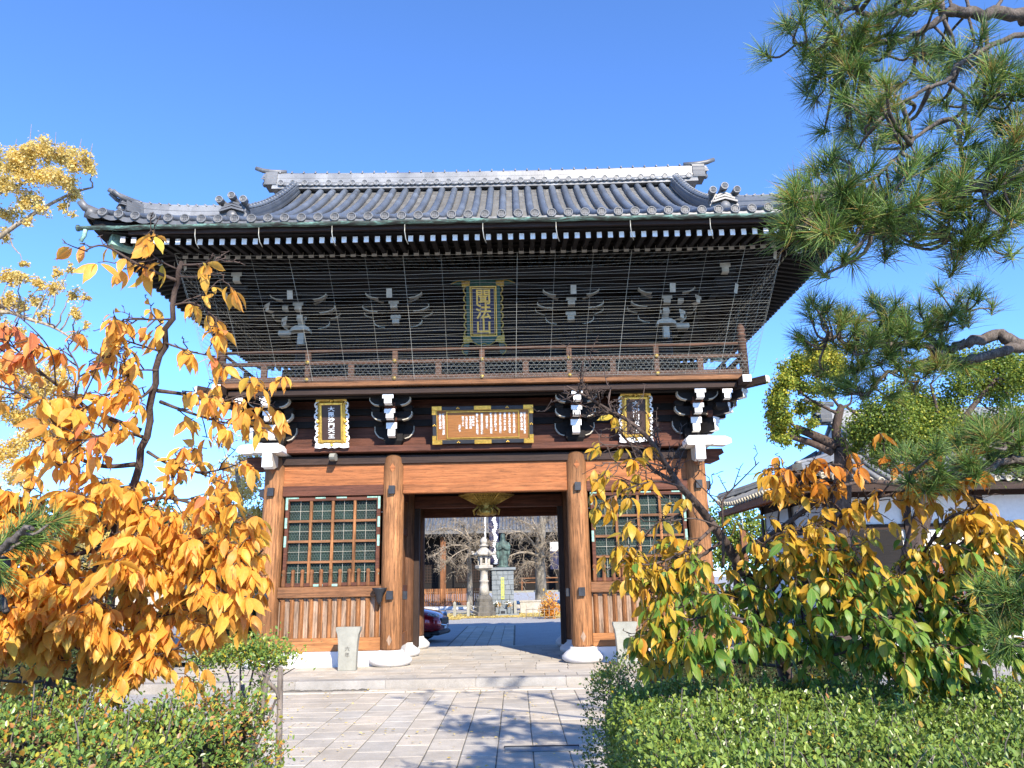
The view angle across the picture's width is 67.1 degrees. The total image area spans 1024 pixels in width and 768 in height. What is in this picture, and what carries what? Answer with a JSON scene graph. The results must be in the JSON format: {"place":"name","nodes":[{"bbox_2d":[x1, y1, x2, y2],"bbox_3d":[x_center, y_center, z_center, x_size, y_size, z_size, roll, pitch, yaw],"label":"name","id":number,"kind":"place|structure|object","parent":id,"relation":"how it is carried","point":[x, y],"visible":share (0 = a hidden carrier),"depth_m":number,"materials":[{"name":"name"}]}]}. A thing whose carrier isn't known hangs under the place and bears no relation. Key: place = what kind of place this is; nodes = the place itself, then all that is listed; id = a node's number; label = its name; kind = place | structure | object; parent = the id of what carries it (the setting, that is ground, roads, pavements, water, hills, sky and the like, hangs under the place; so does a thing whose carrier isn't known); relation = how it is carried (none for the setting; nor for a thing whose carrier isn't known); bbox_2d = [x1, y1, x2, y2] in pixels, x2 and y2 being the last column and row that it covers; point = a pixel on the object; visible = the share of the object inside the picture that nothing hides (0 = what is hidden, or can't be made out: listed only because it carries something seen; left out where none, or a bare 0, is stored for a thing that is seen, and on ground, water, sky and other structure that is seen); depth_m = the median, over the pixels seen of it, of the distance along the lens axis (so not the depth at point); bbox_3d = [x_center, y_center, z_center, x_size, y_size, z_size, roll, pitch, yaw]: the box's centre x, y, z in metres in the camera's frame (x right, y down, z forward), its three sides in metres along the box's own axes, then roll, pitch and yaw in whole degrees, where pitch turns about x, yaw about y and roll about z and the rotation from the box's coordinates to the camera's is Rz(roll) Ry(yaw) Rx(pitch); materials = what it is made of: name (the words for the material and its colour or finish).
{"place":"outdoors","nodes":[
{"label":"outdoors","id":0,"kind":"place"},
{"bbox_2d":[206,687,626,767],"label":"stone path","id":1,"kind":"structure","parent":0,"point":[316,712],"depth_m":9.61,"materials":[{"name":"stone"}]},
{"bbox_2d":[0,495,93,613],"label":"pine tree","id":2,"kind":"object","parent":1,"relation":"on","point":[30,531],"visible":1,"depth_m":2.96,"materials":[{"name":"green plant"}]},
{"bbox_2d":[0,212,292,721],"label":"cherry tree","id":3,"kind":"object","parent":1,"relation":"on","point":[54,619],"visible":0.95,"depth_m":3.56,"materials":[{"name":"orange plant"}]},
{"bbox_2d":[160,622,321,764],"bbox_3d":[-2.268,2.742,6.386,1.118,1.480,0.968,-10,-17,32],"label":"shrub","id":4,"kind":"object","parent":1,"relation":"on","point":[256,652],"visible":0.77,"depth_m":6.42,"materials":[{"name":"green plant"}]},
{"bbox_2d":[240,671,303,766],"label":"pruned shrub","id":5,"kind":"object","parent":1,"relation":"on","point":[266,677],"visible":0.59,"depth_m":4.49,"materials":[{"name":"green plant"}]},
{"bbox_2d":[275,667,282,765],"bbox_3d":[-1.405,2.370,4.612,0.050,1.297,0.176,2,-15,-13],"label":"wooden stake","id":6,"kind":"object","parent":1,"relation":"on","point":[280,690],"visible":0.74,"depth_m":4.65,"materials":[{"name":"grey wood"}]},
{"bbox_2d":[270,688,369,692],"bbox_3d":[-3.365,5.217,13.095,1.919,0.067,0.265,-1,-14,0],"label":"pebble strip","id":7,"kind":"object","parent":1,"relation":"on","point":[361,689],"visible":0.46,"depth_m":13.04,"materials":[{"name":"gravel"}]},
{"bbox_2d":[262,689,572,767],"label":"fallen leaves","id":8,"kind":"object","parent":1,"relation":"on","point":[417,731],"visible":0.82,"depth_m":9.71,"materials":[{"name":"brown plant"}]},
{"bbox_2d":[257,684,643,694],"bbox_3d":[-0.518,5.171,12.990,7.488,0.103,0.414,-1,-14,0],"label":"path border","id":9,"kind":"object","parent":1,"relation":"on","point":[463,689],"visible":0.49,"depth_m":12.90,"materials":[{"name":"stone"}]},
{"bbox_2d":[504,744,579,751],"bbox_3d":[0.322,3.932,8.338,0.820,0.017,0.240,-1,-14,0],"label":"drain cover","id":10,"kind":"object","parent":1,"relation":"in","point":[531,748],"visible":1,"depth_m":8.34,"materials":[{"name":"black metal"}]},
{"bbox_2d":[144,642,763,682],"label":"terrace","id":11,"kind":"structure","parent":0,"point":[455,661],"depth_m":15.06,"materials":[{"name":"stone"}]},
{"bbox_2d":[336,626,361,670],"bbox_3d":[-3.177,5.132,14.992,0.470,0.800,0.207,-1,-14,0],"label":"stone marker","id":12,"kind":"object","parent":11,"relation":"on","point":[348,641],"visible":1,"depth_m":14.91,"materials":[{"name":"white stone"}]},
{"bbox_2d":[75,158,870,669],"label":"temple gate","id":13,"kind":"structure","parent":11,"relation":"on","point":[657,280],"depth_m":16.38,"materials":[{"name":"brown wood"}]},
{"bbox_2d":[282,496,380,586],"bbox_3d":[-3.771,3.298,16.206,2.006,1.835,0.138,-1,-14,0],"label":"window","id":14,"kind":"structure","parent":13,"relation":"in","point":[325,533],"depth_m":16.24,"materials":[{"name":"brown wood"}]},
{"bbox_2d":[314,399,349,448],"bbox_3d":[-3.817,0.826,16.350,0.752,1.051,0.312,-1,-14,0],"label":"hanging board","id":15,"kind":"object","parent":13,"relation":"attached to","point":[331,422],"visible":0.99,"depth_m":16.33,"materials":[{"name":"brown paint"}]},
{"bbox_2d":[379,512,382,584],"bbox_3d":[-3.748,4.251,19.981,2.000,1.832,0.130,-1,-14,0],"label":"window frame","id":16,"kind":"structure","parent":13,"relation":"in","point":[381,512],"depth_m":19.91,"materials":[{"name":"brown wood"}]},
{"bbox_2d":[432,404,533,444],"bbox_3d":[-0.616,0.861,16.314,2.140,0.793,0.270,-1,-14,0],"label":"inscription board","id":17,"kind":"object","parent":13,"relation":"attached to","point":[487,424],"visible":1,"depth_m":16.33,"materials":[{"name":"brown wood"}]},
{"bbox_2d":[451,279,514,354],"bbox_3d":[-0.620,-1.465,16.846,1.409,1.631,0.511,-1,-14,0],"label":"name plaque","id":18,"kind":"object","parent":13,"relation":"attached to","point":[486,314],"visible":0.94,"depth_m":16.82,"materials":[{"name":"gold paint"}]},
{"bbox_2d":[458,492,514,516],"bbox_3d":[-0.587,2.416,17.646,1.325,1.210,1.152,-1,-14,0],"label":"hanging lantern","id":19,"kind":"object","parent":13,"relation":"hanging from","point":[486,508],"visible":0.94,"depth_m":17.38,"materials":[{"name":"gold metal"}]},
{"bbox_2d":[588,508,592,580],"bbox_3d":[2.691,4.129,19.973,2.000,1.832,0.130,-1,-14,0],"label":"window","id":20,"kind":"structure","parent":13,"relation":"in","point":[590,540],"depth_m":19.90,"materials":[{"name":"brown wood"}]},
{"bbox_2d":[618,393,652,442],"bbox_3d":[2.621,0.704,16.342,0.752,1.051,0.312,-1,-14,0],"label":"hanging board","id":21,"kind":"object","parent":13,"relation":"attached to","point":[646,405],"visible":0.67,"depth_m":16.32,"materials":[{"name":"brown paint"}]},
{"bbox_2d":[590,490,688,580],"bbox_3d":[2.668,3.176,16.198,2.006,1.835,0.138,-1,-14,0],"label":"window","id":22,"kind":"structure","parent":13,"relation":"in","point":[650,505],"depth_m":16.27,"materials":[{"name":"brown wood"}]},
{"bbox_2d":[612,621,636,665],"bbox_3d":[2.202,5.031,14.989,0.470,0.800,0.200,-1,-14,0],"label":"stone marker","id":23,"kind":"object","parent":11,"relation":"on","point":[621,635],"visible":0.69,"depth_m":14.95,"materials":[{"name":"white stone"}]},
{"bbox_2d":[120,604,787,662],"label":"plaza","id":24,"kind":"structure","parent":0,"point":[534,630],"depth_m":30.91,"materials":[{"name":"grey stone"}]},
{"bbox_2d":[6,489,53,567],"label":"tree","id":25,"kind":"object","parent":24,"relation":"on","point":[48,490],"depth_m":49.55,"materials":[{"name":"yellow plant"}]},
{"bbox_2d":[46,479,190,607],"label":"tree","id":26,"kind":"object","parent":24,"relation":"on","point":[109,602],"visible":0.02,"depth_m":40.91,"materials":[{"name":"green plant"}]},
{"bbox_2d":[51,431,264,599],"bbox_3d":[-11.842,5.203,26.943,8.778,7.373,3.702,-3,-14,6],"label":"ginkgo tree","id":27,"kind":"object","parent":24,"relation":"on","point":[245,491],"visible":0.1,"depth_m":26.83,"materials":[{"name":"plant"}]},
{"bbox_2d":[192,597,255,647],"bbox_3d":[-8.623,7.540,24.544,3.325,1.710,1.938,-1,-14,0],"label":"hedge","id":28,"kind":"object","parent":24,"relation":"on","point":[249,628],"depth_m":23.85,"materials":[{"name":"green plant"}]},
{"bbox_2d":[423,608,449,638],"bbox_3d":[-4.384,7.617,25.529,4.573,1.710,2.169,-4,-14,10],"label":"parked car","id":29,"kind":"object","parent":24,"relation":"on","point":[436,622],"visible":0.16,"depth_m":24.50,"materials":[{"name":"red paint"}]},
{"bbox_2d":[424,588,479,609],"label":"picket fence","id":30,"kind":"object","parent":24,"relation":"on","point":[449,601],"visible":0.57,"depth_m":52.06,"materials":[{"name":"brown wood"}]},
{"bbox_2d":[453,602,466,616],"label":"fence","id":31,"kind":"object","parent":24,"relation":"on","point":[454,608],"visible":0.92,"depth_m":41.31,"materials":[{"name":"beige stone"}]},
{"bbox_2d":[425,517,498,610],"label":"bare tree","id":32,"kind":"object","parent":24,"relation":"on","point":[468,566],"visible":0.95,"depth_m":45.86,"materials":[{"name":"grey plant"}]},
{"bbox_2d":[467,601,469,615],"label":"stone post","id":33,"kind":"object","parent":24,"relation":"on","point":[468,608],"visible":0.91,"depth_m":40.97,"materials":[{"name":"beige stone"}]},
{"bbox_2d":[471,537,495,616],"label":"stone lantern","id":34,"kind":"object","parent":24,"relation":"on","point":[484,598],"visible":1,"depth_m":41.35,"materials":[{"name":"grey stone"}]},
{"bbox_2d":[484,517,498,563],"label":"banner","id":35,"kind":"object","parent":24,"relation":"on","point":[494,522],"visible":0.48,"depth_m":49.16,"materials":[{"name":"white fabric"}]},
{"bbox_2d":[447,610,559,619],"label":"leaf litter","id":36,"kind":"object","parent":24,"relation":"on","point":[452,617],"visible":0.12,"depth_m":40.37,"materials":[{"name":"plant"}]},
{"bbox_2d":[490,567,518,615],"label":"statue pedestal","id":37,"kind":"object","parent":24,"relation":"on","point":[502,585],"visible":0.92,"depth_m":42.06,"materials":[{"name":"grey stone"}]},
{"bbox_2d":[494,600,500,613],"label":"flower vase","id":38,"kind":"object","parent":37,"relation":"on","point":[496,609],"visible":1,"depth_m":41.53,"materials":[{"name":"grey stone"}]},
{"bbox_2d":[495,533,510,566],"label":"statue","id":39,"kind":"object","parent":37,"relation":"on","point":[502,546],"visible":0.98,"depth_m":42.79,"materials":[{"name":"green metal"}]},
{"bbox_2d":[499,609,506,613],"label":"offering stone","id":40,"kind":"object","parent":37,"relation":"on","point":[502,611],"visible":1,"depth_m":41.38,"materials":[{"name":"grey stone"}]},
{"bbox_2d":[504,600,511,613],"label":"flower vase","id":41,"kind":"object","parent":37,"relation":"on","point":[508,608],"visible":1,"depth_m":41.49,"materials":[{"name":"white stone"}]},
{"bbox_2d":[514,600,516,613],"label":"stone post","id":42,"kind":"object","parent":24,"relation":"on","point":[515,606],"visible":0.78,"depth_m":41.64,"materials":[{"name":"beige stone"}]},
{"bbox_2d":[488,516,558,604],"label":"bare tree","id":43,"kind":"object","parent":24,"relation":"on","point":[540,529],"visible":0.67,"depth_m":45.63,"materials":[{"name":"grey plant"}]},
{"bbox_2d":[519,600,542,612],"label":"stone trough","id":44,"kind":"object","parent":24,"relation":"on","point":[532,604],"visible":0.71,"depth_m":43.94,"materials":[{"name":"beige stone"}]},
{"bbox_2d":[526,606,559,618],"bbox_3d":[1.500,11.092,37.529,1.739,0.620,0.280,-5,-15,13],"label":"bamboo fence","id":45,"kind":"object","parent":24,"relation":"on","point":[544,609],"visible":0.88,"depth_m":37.45,"materials":[{"name":"beige wood"}]},
{"bbox_2d":[537,589,559,618],"bbox_3d":[1.837,10.816,37.782,1.386,1.617,1.587,-11,-17,33],"label":"shrub","id":46,"kind":"object","parent":24,"relation":"on","point":[550,606],"visible":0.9,"depth_m":37.77,"materials":[{"name":"orange plant"}]},
{"bbox_2d":[550,542,558,568],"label":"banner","id":47,"kind":"object","parent":24,"relation":"on","point":[555,560],"visible":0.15,"depth_m":49.76,"materials":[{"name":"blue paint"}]},
{"bbox_2d":[716,397,1023,653],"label":"side hall","id":48,"kind":"structure","parent":24,"relation":"on","point":[1009,502],"depth_m":19.09,"materials":[{"name":"white paint"}]},
{"bbox_2d":[851,530,902,613],"bbox_3d":[8.878,4.527,18.637,1.300,1.960,0.024,-1,-14,0],"label":"doorway","id":49,"kind":"structure","parent":48,"relation":"in","point":[890,556],"depth_m":18.75,"materials":[{"name":"black wood"}]},
{"bbox_2d":[446,625,515,646],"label":"path","id":50,"kind":"structure","parent":0,"point":[496,637],"depth_m":26.49,"materials":[{"name":"stone"}]},
{"bbox_2d":[0,0,1023,575],"label":"sky","id":51,"kind":"structure","parent":0,"point":[180,102],"materials":[{"name":"blue"}]},
{"bbox_2d":[86,678,1020,721],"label":"plaza","id":52,"kind":"structure","parent":0,"point":[148,697],"depth_m":12.63,"materials":[{"name":"grey stone"}]},
{"bbox_2d":[0,648,94,722],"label":"hedge","id":53,"kind":"object","parent":52,"relation":"on","point":[66,673],"visible":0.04,"depth_m":9.02,"materials":[{"name":"green plant"}]},
{"bbox_2d":[639,646,881,694],"bbox_3d":[3.158,3.783,9.748,2.995,1.024,1.097,-1,-14,0],"label":"hedge","id":54,"kind":"object","parent":52,"relation":"on","point":[769,671],"visible":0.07,"depth_m":9.54,"materials":[{"name":"green plant"}]},
{"label":"planting bed","id":55,"kind":"structure","parent":52,"relation":"on","visible":0},
{"bbox_2d":[0,675,289,767],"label":"hedge","id":56,"kind":"object","parent":55,"relation":"on","point":[30,737],"visible":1,"depth_m":3.02,"materials":[{"name":"green plant"}]},
{"bbox_2d":[88,576,1020,692],"bbox_3d":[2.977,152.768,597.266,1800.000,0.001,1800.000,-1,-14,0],"label":"ground","id":57,"kind":"structure","parent":0,"point":[523,596],"depth_m":78.51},
{"bbox_2d":[0,124,97,492],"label":"ginkgo tree","id":58,"kind":"object","parent":57,"relation":"on","point":[20,164],"visible":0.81,"depth_m":18.85,"materials":[{"name":"yellow plant"}]},
{"bbox_2d":[42,512,237,611],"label":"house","id":59,"kind":"structure","parent":57,"relation":"on","point":[156,595],"depth_m":58.01,"materials":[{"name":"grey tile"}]},
{"bbox_2d":[205,516,748,607],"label":"hall","id":60,"kind":"structure","parent":57,"relation":"on","point":[432,580],"depth_m":55.53,"materials":[{"name":"brown tile"}]},
{"bbox_2d":[424,548,435,582],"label":"lattice door","id":61,"kind":"structure","parent":60,"relation":"in","point":[427,551],"depth_m":55.71,"materials":[{"name":"brown wood"}]},
{"bbox_2d":[456,548,492,581],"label":"lattice door","id":62,"kind":"structure","parent":60,"relation":"in","point":[475,561],"depth_m":55.67,"materials":[{"name":"brown wood"}]},
{"bbox_2d":[515,546,552,580],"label":"lattice door","id":63,"kind":"structure","parent":60,"relation":"in","point":[521,563],"depth_m":55.71,"materials":[{"name":"brown wood"}]},
{"bbox_2d":[708,498,765,591],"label":"tree","id":64,"kind":"object","parent":57,"relation":"on","point":[751,526],"visible":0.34,"depth_m":63.78,"materials":[{"name":"green plant"}]},
{"bbox_2d":[760,343,852,656],"bbox_3d":[6.082,2.204,15.091,2.132,6.508,1.648,7,-16,-28],"label":"camphor tree","id":65,"kind":"object","parent":57,"relation":"on","point":[781,424],"visible":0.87,"depth_m":15.43,"materials":[{"name":"green plant"}]},
{"bbox_2d":[832,340,1023,667],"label":"camphor tree","id":66,"kind":"object","parent":57,"relation":"on","point":[923,416],"visible":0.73,"depth_m":14.39,"materials":[{"name":"green plant"}]},
{"bbox_2d":[970,636,1020,682],"bbox_3d":[4.044,2.707,6.399,1.153,1.325,0.951,-1,-14,0],"label":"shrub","id":67,"kind":"object","parent":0,"point":[995,671],"visible":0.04,"depth_m":6.57,"materials":[{"name":"green plant"}]},
{"label":"planting bed","id":68,"kind":"structure","parent":0,"visible":0},
{"bbox_2d":[574,648,682,767],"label":"hedge","id":69,"kind":"object","parent":68,"relation":"on","point":[606,674],"visible":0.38,"depth_m":5.68,"materials":[{"name":"green plant"}]},
{"bbox_2d":[532,335,1023,714],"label":"cherry tree","id":70,"kind":"object","parent":68,"relation":"on","point":[856,613],"visible":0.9,"depth_m":4.34,"materials":[{"name":"green plant"}]},
{"bbox_2d":[592,667,1023,767],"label":"hedge","id":71,"kind":"object","parent":68,"relation":"on","point":[858,724],"visible":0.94,"depth_m":3.57,"materials":[{"name":"green plant"}]},
{"bbox_2d":[739,0,1023,294],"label":"pine tree","id":72,"kind":"object","parent":68,"relation":"on","point":[839,205],"visible":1,"depth_m":3.77,"materials":[{"name":"green plant"}]},
{"bbox_2d":[782,272,1023,411],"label":"pine tree","id":73,"kind":"object","parent":68,"relation":"on","point":[888,334],"visible":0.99,"depth_m":5.12,"materials":[{"name":"green plant"}]},
{"bbox_2d":[873,400,1023,674],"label":"pine tree","id":74,"kind":"object","parent":68,"relation":"on","point":[1009,432],"visible":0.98,"depth_m":3.90,"materials":[{"name":"green plant"}]},
{"label":"terrace bed","id":75,"kind":"structure","parent":0,"visible":0},
{"bbox_2d":[126,674,642,694],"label":"terrace kerb","id":76,"kind":"structure","parent":75,"relation":"on","point":[419,683],"depth_m":13.24,"materials":[{"name":"stone"}]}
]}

